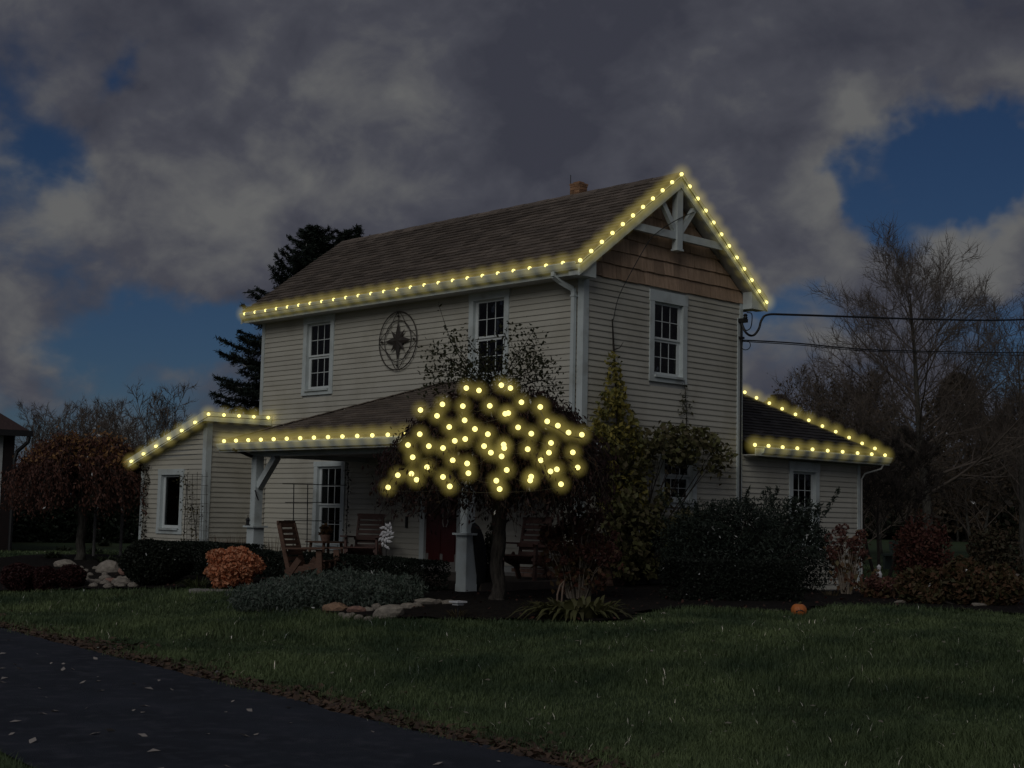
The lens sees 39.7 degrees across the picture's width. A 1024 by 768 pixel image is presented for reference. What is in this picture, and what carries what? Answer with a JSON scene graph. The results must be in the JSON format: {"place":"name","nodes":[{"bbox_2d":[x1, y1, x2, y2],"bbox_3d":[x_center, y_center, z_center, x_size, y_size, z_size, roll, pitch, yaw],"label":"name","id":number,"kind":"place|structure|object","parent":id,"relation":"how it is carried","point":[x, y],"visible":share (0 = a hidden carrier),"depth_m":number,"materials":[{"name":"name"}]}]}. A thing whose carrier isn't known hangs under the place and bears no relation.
{"place":"outdoors","nodes":[
{"label":"outdoors","id":0,"kind":"place"},
{"bbox_2d":[87,555,116,561],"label":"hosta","id":1,"kind":"object","parent":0,"point":[102,559],"visible":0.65,"depth_m":30.00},
{"bbox_2d":[0,627,566,767],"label":"driveway","id":2,"kind":"structure","parent":0,"point":[181,719],"depth_m":10.32,"materials":[{"name":"asphalt"}]},
{"bbox_2d":[0,639,499,767],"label":"fallen leaves","id":3,"kind":"object","parent":2,"relation":"on","point":[108,729],"visible":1,"depth_m":10.33,"materials":[{"name":"plant"}]},
{"bbox_2d":[0,519,1023,767],"bbox_3d":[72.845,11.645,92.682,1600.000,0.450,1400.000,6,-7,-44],"label":"lawn","id":4,"kind":"structure","parent":0,"point":[958,549],"depth_m":13.44,"materials":[{"name":"plant"}]},
{"bbox_2d":[0,413,32,551],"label":"barn","id":5,"kind":"structure","parent":4,"relation":"on","point":[10,429],"depth_m":36.00,"materials":[{"name":"wood"}]},
{"bbox_2d":[14,400,62,495],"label":"tree","id":6,"kind":"object","parent":4,"relation":"on","point":[36,423],"visible":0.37,"depth_m":66.07,"materials":[{"name":"brown plant"}]},
{"bbox_2d":[19,397,97,487],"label":"tree","id":7,"kind":"object","parent":4,"relation":"on","point":[67,406],"visible":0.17,"depth_m":72.29,"materials":[{"name":"brown plant"}]},
{"bbox_2d":[50,401,111,495],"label":"tree","id":8,"kind":"object","parent":4,"relation":"on","point":[81,421],"visible":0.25,"depth_m":62.28,"materials":[{"name":"brown plant"}]},
{"bbox_2d":[70,393,138,525],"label":"tree","id":9,"kind":"object","parent":4,"relation":"on","point":[104,415],"visible":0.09,"depth_m":73.83,"materials":[{"name":"brown plant"}]},
{"bbox_2d":[83,396,149,498],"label":"tree","id":10,"kind":"object","parent":4,"relation":"on","point":[107,426],"visible":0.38,"depth_m":58.15,"materials":[{"name":"brown plant"}]},
{"bbox_2d":[118,414,164,497],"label":"tree","id":11,"kind":"object","parent":4,"relation":"on","point":[138,438],"visible":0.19,"depth_m":66.31,"materials":[{"name":"brown plant"}]},
{"bbox_2d":[118,377,197,449],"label":"tree","id":12,"kind":"object","parent":4,"relation":"on","point":[161,413],"visible":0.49,"depth_m":61.96,"materials":[{"name":"brown plant"}]},
{"bbox_2d":[189,588,232,592],"bbox_3d":[-4.713,3.314,22.559,0.800,0.090,0.300,1,-5,0],"label":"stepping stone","id":13,"kind":"object","parent":4,"relation":"on","point":[199,589],"visible":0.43,"depth_m":22.41,"materials":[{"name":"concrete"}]},
{"bbox_2d":[208,223,370,414],"bbox_3d":[-5.385,0.193,40.301,8.466,9.683,8.178,-1,-6,23],"label":"spruce","id":14,"kind":"object","parent":4,"relation":"on","point":[313,244],"visible":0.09,"depth_m":39.88,"materials":[{"name":"green plant"}]},
{"bbox_2d":[0,610,659,767],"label":"fallen leaves","id":15,"kind":"object","parent":4,"relation":"on","point":[535,751],"visible":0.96,"depth_m":11.71,"materials":[{"name":"plant"}]},
{"bbox_2d":[121,172,892,591],"bbox_3d":[-0.750,0.434,30.202,12.161,8.265,12.778,6,-7,-44],"label":"farmhouse","id":16,"kind":"object","parent":4,"relation":"on","point":[687,296],"visible":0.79,"depth_m":26.56,"materials":[{"name":"wood"}]},
{"bbox_2d":[134,461,149,539],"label":"climbing vine","id":17,"kind":"object","parent":16,"relation":"attached to","point":[141,465],"visible":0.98,"depth_m":30.78,"materials":[{"name":"brown plant"}]},
{"bbox_2d":[155,469,184,533],"bbox_3d":[-7.233,2.498,30.156,0.205,1.370,1.043,6,-7,-44],"label":"window","id":18,"kind":"structure","parent":16,"relation":"in","point":[169,516],"depth_m":30.25,"materials":[{"name":"paint"}]},
{"bbox_2d":[186,472,207,540],"bbox_3d":[-6.471,2.552,29.144,0.014,1.490,0.919,6,-7,-44],"label":"wire trellis","id":19,"kind":"object","parent":16,"relation":"attached to","point":[192,485],"visible":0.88,"depth_m":29.14,"materials":[{"name":"metal"}]},
{"bbox_2d":[174,471,192,539],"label":"climbing rose","id":20,"kind":"object","parent":19,"relation":"attached to","point":[187,486],"visible":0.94,"depth_m":29.37,"materials":[{"name":"green plant"}]},
{"bbox_2d":[180,497,207,539],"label":"climbing rose","id":21,"kind":"object","parent":19,"relation":"attached to","point":[192,507],"visible":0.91,"depth_m":29.07,"materials":[{"name":"green plant"}]},
{"bbox_2d":[130,412,269,463],"bbox_3d":[-6.673,1.196,30.475,2.085,1.437,3.492,6,-7,-44],"label":"light string","id":22,"kind":"object","parent":16,"relation":"attached to","point":[195,423],"visible":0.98,"depth_m":29.66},
{"bbox_2d":[222,433,404,443],"bbox_3d":[-3.508,0.922,24.256,0.474,0.484,5.612,6,-7,-44],"label":"light string","id":23,"kind":"object","parent":16,"relation":"attached to","point":[342,436],"visible":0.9,"depth_m":24.38,"materials":[{"name":"glass"}]},
{"bbox_2d":[282,483,346,551],"bbox_3d":[-3.571,2.555,25.345,0.020,1.557,1.926,6,-7,-44],"label":"rod trellis","id":24,"kind":"object","parent":16,"relation":"on","point":[307,502],"visible":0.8,"depth_m":25.50,"materials":[{"name":"black metal"}]},
{"bbox_2d":[301,313,335,395],"bbox_3d":[-3.963,-0.613,29.267,0.205,1.687,1.074,6,-7,-44],"label":"window","id":25,"kind":"structure","parent":16,"relation":"in","point":[318,331],"depth_m":29.33,"materials":[{"name":"paint"}]},
{"bbox_2d":[305,541,343,559],"bbox_3d":[-3.514,3.212,26.726,0.560,0.494,0.560,6,-7,-44],"label":"side table","id":26,"kind":"object","parent":16,"relation":"on","point":[328,544],"visible":0.46,"depth_m":26.66,"materials":[{"name":"brown wood"}]},
{"bbox_2d":[318,523,332,540],"bbox_3d":[-3.526,2.796,26.795,0.291,0.348,0.298,2,-5,-10],"label":"flower pot","id":27,"kind":"object","parent":26,"relation":"on","point":[324,535],"visible":0.99,"depth_m":26.72,"materials":[{"name":"ceramic"}]},
{"bbox_2d":[311,461,346,549],"bbox_3d":[-3.665,2.454,28.601,0.205,1.780,1.064,6,-7,-44],"label":"window","id":28,"kind":"structure","parent":16,"relation":"in","point":[332,496],"depth_m":28.68,"materials":[{"name":"paint"}]},
{"bbox_2d":[342,463,351,543],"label":"climbing vine","id":29,"kind":"object","parent":16,"relation":"attached to","point":[348,487],"visible":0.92,"depth_m":28.02,"materials":[{"name":"green plant"}]},
{"bbox_2d":[340,513,384,565],"bbox_3d":[-2.730,2.943,26.393,0.751,1.055,0.954,1,-5,7],"label":"wooden chair","id":30,"kind":"object","parent":16,"relation":"on","point":[368,549],"visible":0.66,"depth_m":26.65,"materials":[{"name":"wood"}]},
{"bbox_2d":[379,311,416,369],"bbox_3d":[-2.208,-0.836,27.351,0.056,1.150,1.150,6,-7,-44],"label":"compass wall art","id":31,"kind":"object","parent":16,"relation":"attached to","point":[397,340],"visible":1,"depth_m":27.33,"materials":[{"name":"metal"}]},
{"bbox_2d":[426,467,456,561],"bbox_3d":[-1.286,2.408,26.114,0.120,2.030,0.900,6,-7,-44],"label":"door","id":32,"kind":"structure","parent":16,"relation":"in","point":[444,543],"depth_m":26.09,"materials":[{"name":"wood"}]},
{"bbox_2d":[467,288,510,380],"bbox_3d":[-0.392,-0.879,25.595,0.205,1.687,1.074,6,-7,-44],"label":"window","id":33,"kind":"structure","parent":16,"relation":"in","point":[487,309],"depth_m":25.66,"materials":[{"name":"paint"}]},
{"bbox_2d":[243,172,767,315],"bbox_3d":[-0.414,-2.515,28.852,5.702,2.487,10.327,6,-7,-44],"label":"light string","id":34,"kind":"object","parent":16,"relation":"attached to","point":[623,224],"visible":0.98,"depth_m":25.71,"materials":[{"name":"glass"}]},
{"bbox_2d":[503,517,552,580],"bbox_3d":[0.250,2.722,23.345,0.751,1.055,0.954,-1,-6,23],"label":"wooden chair","id":35,"kind":"object","parent":16,"relation":"on","point":[516,561],"visible":0.66,"depth_m":23.57,"materials":[{"name":"wood"}]},
{"bbox_2d":[613,212,693,319],"bbox_3d":[2.564,-2.119,25.007,1.959,2.190,0.140,5,-7,-38],"label":"hanging wire","id":36,"kind":"object","parent":16,"relation":"attached to","point":[640,255],"visible":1,"depth_m":24.70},
{"bbox_2d":[648,289,687,384],"bbox_3d":[2.774,-0.831,25.475,1.064,1.635,0.205,6,-7,-44],"label":"window","id":37,"kind":"structure","parent":16,"relation":"in","point":[668,323],"depth_m":25.53,"materials":[{"name":"paint"}]},
{"bbox_2d":[659,445,696,507],"bbox_3d":[2.951,1.636,25.468,1.064,1.150,0.205,6,-7,-44],"label":"window","id":38,"kind":"structure","parent":16,"relation":"in","point":[689,475],"depth_m":25.57,"materials":[{"name":"paint"}]},
{"bbox_2d":[678,381,693,425],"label":"climbing vine","id":39,"kind":"object","parent":16,"relation":"attached to","point":[681,400],"visible":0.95,"depth_m":25.63,"materials":[{"name":"green plant"}]},
{"bbox_2d":[738,314,747,338],"bbox_3d":[4.389,-1.097,26.890,0.153,0.480,0.135,6,-7,-44],"label":"cable bracket","id":40,"kind":"object","parent":16,"relation":"attached to","point":[744,319],"visible":1,"depth_m":26.87,"materials":[{"name":"black metal"}]},
{"bbox_2d":[741,313,1023,336],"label":"power cable","id":41,"kind":"object","parent":40,"relation":"attached to","point":[761,320],"visible":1,"depth_m":31.15,"materials":[{"name":"rubber"}]},
{"bbox_2d":[788,461,819,550],"bbox_3d":[5.763,2.431,28.146,1.054,1.750,0.205,6,-7,-44],"label":"window","id":42,"kind":"structure","parent":16,"relation":"in","point":[804,477],"depth_m":28.24,"materials":[{"name":"paint"}]},
{"bbox_2d":[743,391,876,449],"bbox_3d":[6.290,0.766,29.940,3.211,1.609,0.468,1,-5,1],"label":"light string","id":43,"kind":"object","parent":16,"relation":"attached to","point":[808,420],"visible":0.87,"depth_m":29.93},
{"bbox_2d":[753,443,886,456],"bbox_3d":[6.161,1.311,28.017,5.011,0.488,0.451,6,-7,-44],"label":"light string","id":44,"kind":"object","parent":16,"relation":"attached to","point":[812,449],"visible":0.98,"depth_m":27.73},
{"bbox_2d":[743,341,992,354],"bbox_3d":[12.546,-0.822,35.357,23.467,1.977,1.318,6,-7,-42],"label":"phone cable","id":45,"kind":"object","parent":16,"relation":"attached to","point":[862,350],"visible":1,"depth_m":31.19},
{"bbox_2d":[742,340,1023,352],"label":"phone cable","id":46,"kind":"object","parent":16,"relation":"attached to","point":[877,349],"visible":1,"depth_m":31.73,"materials":[{"name":"rubber"}]},
{"bbox_2d":[20,488,1018,541],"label":"distant treeline","id":47,"kind":"object","parent":4,"relation":"on","point":[1007,522],"visible":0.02,"depth_m":107.36,"materials":[{"name":"plant"}]},
{"bbox_2d":[46,608,1019,766],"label":"fallen leaves","id":48,"kind":"object","parent":4,"relation":"on","point":[663,673],"visible":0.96,"depth_m":12.50,"materials":[{"name":"plant"}]},
{"bbox_2d":[764,393,799,415],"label":"tree","id":49,"kind":"object","parent":4,"relation":"on","point":[773,400],"visible":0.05,"depth_m":122.03,"materials":[{"name":"brown plant"}]},
{"bbox_2d":[791,601,806,615],"bbox_3d":[3.606,2.829,17.816,0.207,0.200,0.197,6,-7,-44],"label":"pumpkin","id":50,"kind":"object","parent":4,"relation":"on","point":[799,608],"visible":0.71,"depth_m":17.75,"materials":[{"name":"orange plant"}]},
{"bbox_2d":[766,357,855,428],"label":"brushy tree","id":51,"kind":"object","parent":4,"relation":"on","point":[806,382],"visible":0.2,"depth_m":52.09,"materials":[{"name":"brown plant"}]},
{"bbox_2d":[798,361,910,544],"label":"brushy tree","id":52,"kind":"object","parent":4,"relation":"on","point":[822,410],"visible":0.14,"depth_m":45.85,"materials":[{"name":"brown plant"}]},
{"bbox_2d":[817,382,926,546],"bbox_3d":[9.714,2.601,40.176,3.728,5.200,3.476,5,-6,-31],"label":"brushy tree","id":53,"kind":"object","parent":4,"relation":"on","point":[877,420],"visible":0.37,"depth_m":40.00,"materials":[{"name":"brown plant"}]},
{"bbox_2d":[835,423,950,577],"bbox_3d":[8.614,2.757,32.950,3.037,3.778,3.166,6,-7,-44],"label":"tree","id":54,"kind":"object","parent":4,"relation":"on","point":[892,481],"visible":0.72,"depth_m":32.74,"materials":[{"name":"plant"}]},
{"bbox_2d":[827,357,969,554],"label":"brushy tree","id":55,"kind":"object","parent":4,"relation":"on","point":[933,465],"visible":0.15,"depth_m":55.54,"materials":[{"name":"brown plant"}]},
{"bbox_2d":[881,541,916,568],"bbox_3d":[9.894,4.367,36.016,0.400,0.750,0.900,6,-7,-44],"label":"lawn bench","id":56,"kind":"object","parent":4,"relation":"on","point":[887,560],"visible":0.39,"depth_m":36.25,"materials":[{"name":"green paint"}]},
{"bbox_2d":[863,426,947,534],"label":"tree","id":57,"kind":"object","parent":4,"relation":"on","point":[888,523],"visible":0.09,"depth_m":110.33,"materials":[{"name":"brown plant"}]},
{"bbox_2d":[789,212,1023,548],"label":"bare tree","id":58,"kind":"object","parent":4,"relation":"on","point":[915,377],"visible":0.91,"depth_m":44.75,"materials":[{"name":"brown plant"}]},
{"bbox_2d":[889,509,953,575],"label":"red shrub","id":59,"kind":"object","parent":4,"relation":"on","point":[930,555],"visible":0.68,"depth_m":30.54,"materials":[{"name":"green plant"}]},
{"bbox_2d":[912,371,1007,541],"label":"tree","id":60,"kind":"object","parent":4,"relation":"on","point":[956,529],"visible":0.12,"depth_m":106.80,"materials":[{"name":"brown plant"}]},
{"bbox_2d":[912,384,1022,546],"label":"brushy tree","id":61,"kind":"object","parent":4,"relation":"on","point":[963,484],"visible":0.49,"depth_m":59.79,"materials":[{"name":"brown plant"}]},
{"bbox_2d":[940,275,1023,562],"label":"bare tree","id":62,"kind":"object","parent":4,"relation":"on","point":[1019,494],"visible":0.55,"depth_m":47.08,"materials":[{"name":"brown plant"}]},
{"bbox_2d":[963,417,1018,539],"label":"tree","id":63,"kind":"object","parent":4,"relation":"on","point":[1006,516],"visible":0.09,"depth_m":109.80,"materials":[{"name":"brown plant"}]},
{"bbox_2d":[965,526,1023,578],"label":"brown shrub","id":64,"kind":"object","parent":4,"relation":"on","point":[994,545],"visible":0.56,"depth_m":28.09,"materials":[{"name":"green plant"}]},
{"bbox_2d":[972,371,1023,521],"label":"brushy tree","id":65,"kind":"object","parent":4,"relation":"on","point":[1005,493],"visible":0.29,"depth_m":59.56,"materials":[{"name":"brown plant"}]},
{"bbox_2d":[1001,424,1019,533],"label":"tree","id":66,"kind":"object","parent":4,"relation":"on","point":[1017,522],"visible":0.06,"depth_m":109.51,"materials":[{"name":"brown plant"}]},
{"bbox_2d":[0,554,1023,620],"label":"mulch ground","id":67,"kind":"structure","parent":0,"point":[497,609],"depth_m":20.20,"materials":[{"name":"soil"}]},
{"bbox_2d":[0,562,35,592],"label":"maroon shrub","id":68,"kind":"object","parent":67,"relation":"on","point":[22,573],"visible":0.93,"depth_m":24.00,"materials":[{"name":"red plant"}]},
{"bbox_2d":[32,565,57,591],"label":"maroon shrub","id":69,"kind":"object","parent":67,"relation":"on","point":[44,578],"visible":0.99,"depth_m":24.03,"materials":[{"name":"red plant"}]},
{"bbox_2d":[38,551,68,557],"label":"hosta","id":70,"kind":"object","parent":67,"relation":"on","point":[50,554],"visible":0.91,"depth_m":32.42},
{"bbox_2d":[53,559,75,566],"bbox_3d":[-9.168,3.708,29.048,0.489,0.240,0.426,4,-10,-8],"label":"rock","id":71,"kind":"object","parent":67,"relation":"on","point":[60,563],"visible":0.63,"depth_m":28.90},
{"bbox_2d":[55,563,86,587],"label":"maroon shrub","id":72,"kind":"object","parent":67,"relation":"on","point":[72,575],"visible":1,"depth_m":24.17,"materials":[{"name":"red plant"}]},
{"bbox_2d":[0,425,147,559],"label":"weeping maple","id":73,"kind":"object","parent":67,"relation":"on","point":[82,470],"visible":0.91,"depth_m":30.87,"materials":[{"name":"brown plant"}]},
{"bbox_2d":[92,505,96,555],"bbox_3d":[-9.904,3.257,33.666,0.086,1.805,0.090,6,-7,-44],"label":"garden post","id":74,"kind":"object","parent":67,"relation":"on","point":[94,535],"visible":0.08,"depth_m":33.62,"materials":[{"name":"wood"}]},
{"bbox_2d":[95,560,119,572],"bbox_3d":[-7.709,3.530,27.040,0.476,0.354,0.355,4,-12,1],"label":"rock","id":75,"kind":"object","parent":67,"relation":"on","point":[107,566],"visible":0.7,"depth_m":26.93,"materials":[{"name":"stone"}]},
{"bbox_2d":[119,498,123,555],"bbox_3d":[-9.269,3.271,33.675,0.086,1.805,0.090,6,-7,-44],"label":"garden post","id":76,"kind":"object","parent":67,"relation":"on","point":[121,535],"visible":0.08,"depth_m":33.63,"materials":[{"name":"wood"}]},
{"bbox_2d":[111,578,131,584],"bbox_3d":[-6.662,3.408,24.325,0.466,0.149,0.384,7,-12,8],"label":"rock","id":77,"kind":"object","parent":67,"relation":"on","point":[121,580],"visible":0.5,"depth_m":24.17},
{"bbox_2d":[117,538,194,585],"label":"rounded shrub","id":78,"kind":"object","parent":67,"relation":"on","point":[150,561],"visible":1,"depth_m":23.78,"materials":[{"name":"green plant"}]},
{"bbox_2d":[171,576,212,588],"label":"daylily","id":79,"kind":"object","parent":67,"relation":"on","point":[193,584],"visible":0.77,"depth_m":23.05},
{"bbox_2d":[133,540,266,575],"bbox_3d":[-5.813,3.211,26.078,3.350,0.688,0.782,-4,-7,43],"label":"clipped hedge","id":80,"kind":"object","parent":67,"relation":"on","point":[195,548],"visible":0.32,"depth_m":25.49,"materials":[{"name":"green plant"}]},
{"bbox_2d":[203,545,266,588],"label":"orange shrub","id":81,"kind":"object","parent":67,"relation":"on","point":[245,566],"visible":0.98,"depth_m":22.73,"materials":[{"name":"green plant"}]},
{"bbox_2d":[277,521,346,580],"bbox_3d":[-3.271,2.745,22.868,0.954,1.055,0.751,-1,-6,21],"label":"wooden chair","id":82,"kind":"object","parent":67,"relation":"on","point":[318,562],"visible":0.91,"depth_m":22.83,"materials":[{"name":"brown wood"}]},
{"bbox_2d":[224,562,428,613],"bbox_3d":[-2.551,2.820,19.581,2.846,0.714,2.215,2,-5,-9],"label":"grey groundcover","id":83,"kind":"object","parent":67,"relation":"on","point":[312,591],"visible":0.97,"depth_m":19.13,"materials":[{"name":"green plant"}]},
{"bbox_2d":[322,602,347,612],"bbox_3d":[-2.325,2.964,18.690,0.354,0.181,0.308,4,-11,-15],"label":"rock","id":84,"kind":"object","parent":67,"relation":"on","point":[335,606],"visible":0.79,"depth_m":18.59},
{"bbox_2d":[249,548,450,590],"bbox_3d":[-2.902,3.056,23.368,4.976,0.572,0.674,-4,-8,44],"label":"clipped hedge","id":85,"kind":"object","parent":67,"relation":"on","point":[409,565],"visible":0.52,"depth_m":22.38,"materials":[{"name":"green plant"}]},
{"bbox_2d":[346,606,365,611],"bbox_3d":[-2.013,2.948,18.438,0.279,0.123,0.245,6,-13,-17],"label":"rock","id":86,"kind":"object","parent":67,"relation":"on","point":[356,609],"visible":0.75,"depth_m":18.35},
{"bbox_2d":[378,522,393,566],"bbox_3d":[-2.152,2.877,24.187,0.272,1.059,0.028,1,-5,0],"label":"flower stake","id":87,"kind":"object","parent":67,"relation":"on","point":[386,540],"visible":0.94,"depth_m":24.21,"materials":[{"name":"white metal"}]},
{"bbox_2d":[372,604,403,618],"bbox_3d":[-1.562,2.878,17.862,0.403,0.203,0.332,0,-6,-14],"label":"rock","id":88,"kind":"object","parent":67,"relation":"on","point":[391,610],"visible":0.84,"depth_m":17.74,"materials":[{"name":"stone"}]},
{"bbox_2d":[414,598,441,604],"bbox_3d":[-1.138,2.932,18.997,0.412,0.114,0.383,-2,-14,12],"label":"rock","id":89,"kind":"object","parent":67,"relation":"on","point":[424,601],"visible":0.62,"depth_m":18.86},
{"bbox_2d":[471,523,486,588],"bbox_3d":[-0.528,2.679,21.884,0.294,1.116,0.238,6,-7,-44],"label":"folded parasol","id":90,"kind":"object","parent":67,"relation":"on","point":[479,546],"visible":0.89,"depth_m":21.81,"materials":[{"name":"black fabric"}]},
{"bbox_2d":[485,521,492,582],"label":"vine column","id":91,"kind":"structure","parent":67,"relation":"on","point":[488,542],"depth_m":22.05,"materials":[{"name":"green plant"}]},
{"bbox_2d":[362,302,624,599],"bbox_3d":[-0.079,1.015,19.710,3.805,4.324,3.685,6,-7,-44],"label":"weeping cherry","id":92,"kind":"object","parent":67,"relation":"on","point":[526,416],"visible":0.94,"depth_m":18.98,"materials":[{"name":"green plant"}]},
{"bbox_2d":[386,383,579,492],"bbox_3d":[-0.466,0.669,18.386,2.898,1.719,1.077,0,-5,13],"label":"light string","id":93,"kind":"object","parent":92,"relation":"attached to","point":[484,445],"visible":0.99,"depth_m":18.20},
{"bbox_2d":[538,404,583,438],"bbox_3d":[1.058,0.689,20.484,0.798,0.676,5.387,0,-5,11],"label":"light string","id":94,"kind":"object","parent":92,"relation":"attached to","point":[558,425],"visible":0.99,"depth_m":18.08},
{"bbox_2d":[3,567,1022,618],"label":"fallen leaves","id":95,"kind":"object","parent":67,"relation":"on","point":[682,601],"visible":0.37,"depth_m":20.15,"materials":[{"name":"plant"}]},
{"bbox_2d":[508,595,634,622],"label":"hosta","id":96,"kind":"object","parent":67,"relation":"on","point":[581,607],"visible":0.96,"depth_m":16.72,"materials":[{"name":"plant"}]},
{"bbox_2d":[531,506,625,598],"bbox_3d":[0.985,2.390,20.124,1.297,1.367,1.322,6,-7,-44],"label":"hydrangea","id":97,"kind":"object","parent":67,"relation":"on","point":[574,569],"visible":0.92,"depth_m":19.89,"materials":[{"name":"plant"}]},
{"bbox_2d":[588,319,651,585],"bbox_3d":[1.892,1.160,24.059,1.876,4.584,0.536,6,-7,-44],"label":"conical shrub","id":98,"kind":"object","parent":67,"relation":"on","point":[617,403],"visible":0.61,"depth_m":24.03,"materials":[{"name":"green plant"}]},
{"bbox_2d":[596,420,738,584],"bbox_3d":[2.828,2.072,24.660,4.200,2.925,0.836,6,-7,-44],"label":"climbing vine","id":99,"kind":"object","parent":67,"relation":"on","point":[639,549],"visible":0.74,"depth_m":24.25,"materials":[{"name":"green plant"}]},
{"bbox_2d":[658,556,806,600],"bbox_3d":[3.191,2.841,20.504,2.091,0.682,0.761,3,-6,-22],"label":"clipped hedge","id":100,"kind":"object","parent":67,"relation":"on","point":[697,579],"visible":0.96,"depth_m":20.32,"materials":[{"name":"green plant"}]},
{"bbox_2d":[651,485,840,591],"bbox_3d":[4.045,2.606,23.970,3.123,1.844,2.683,6,-7,-44],"label":"yew bush","id":101,"kind":"object","parent":67,"relation":"on","point":[758,536],"visible":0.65,"depth_m":23.46,"materials":[{"name":"green plant"}]},
{"bbox_2d":[823,523,870,593],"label":"hydrangea","id":102,"kind":"object","parent":67,"relation":"on","point":[845,574],"visible":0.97,"depth_m":23.39,"materials":[{"name":"plant"}]},
{"bbox_2d":[854,569,898,598],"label":"hydrangea","id":103,"kind":"object","parent":67,"relation":"on","point":[875,586],"visible":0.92,"depth_m":22.44,"materials":[{"name":"plant"}]},
{"bbox_2d":[894,564,947,603],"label":"yellow green shrub","id":104,"kind":"object","parent":67,"relation":"on","point":[917,583],"visible":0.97,"depth_m":20.85,"materials":[{"name":"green plant"}]},
{"bbox_2d":[939,554,985,604],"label":"yellow green shrub","id":105,"kind":"object","parent":67,"relation":"on","point":[960,580],"visible":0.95,"depth_m":20.64,"materials":[{"name":"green plant"}]},
{"bbox_2d":[974,562,1023,605],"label":"yellow green shrub","id":106,"kind":"object","parent":67,"relation":"on","point":[1003,584],"visible":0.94,"depth_m":20.44,"materials":[{"name":"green plant"}]},
{"bbox_2d":[0,0,1023,495],"label":"sky","id":107,"kind":"structure","parent":0,"point":[157,156],"materials":[{"name":"grey"}]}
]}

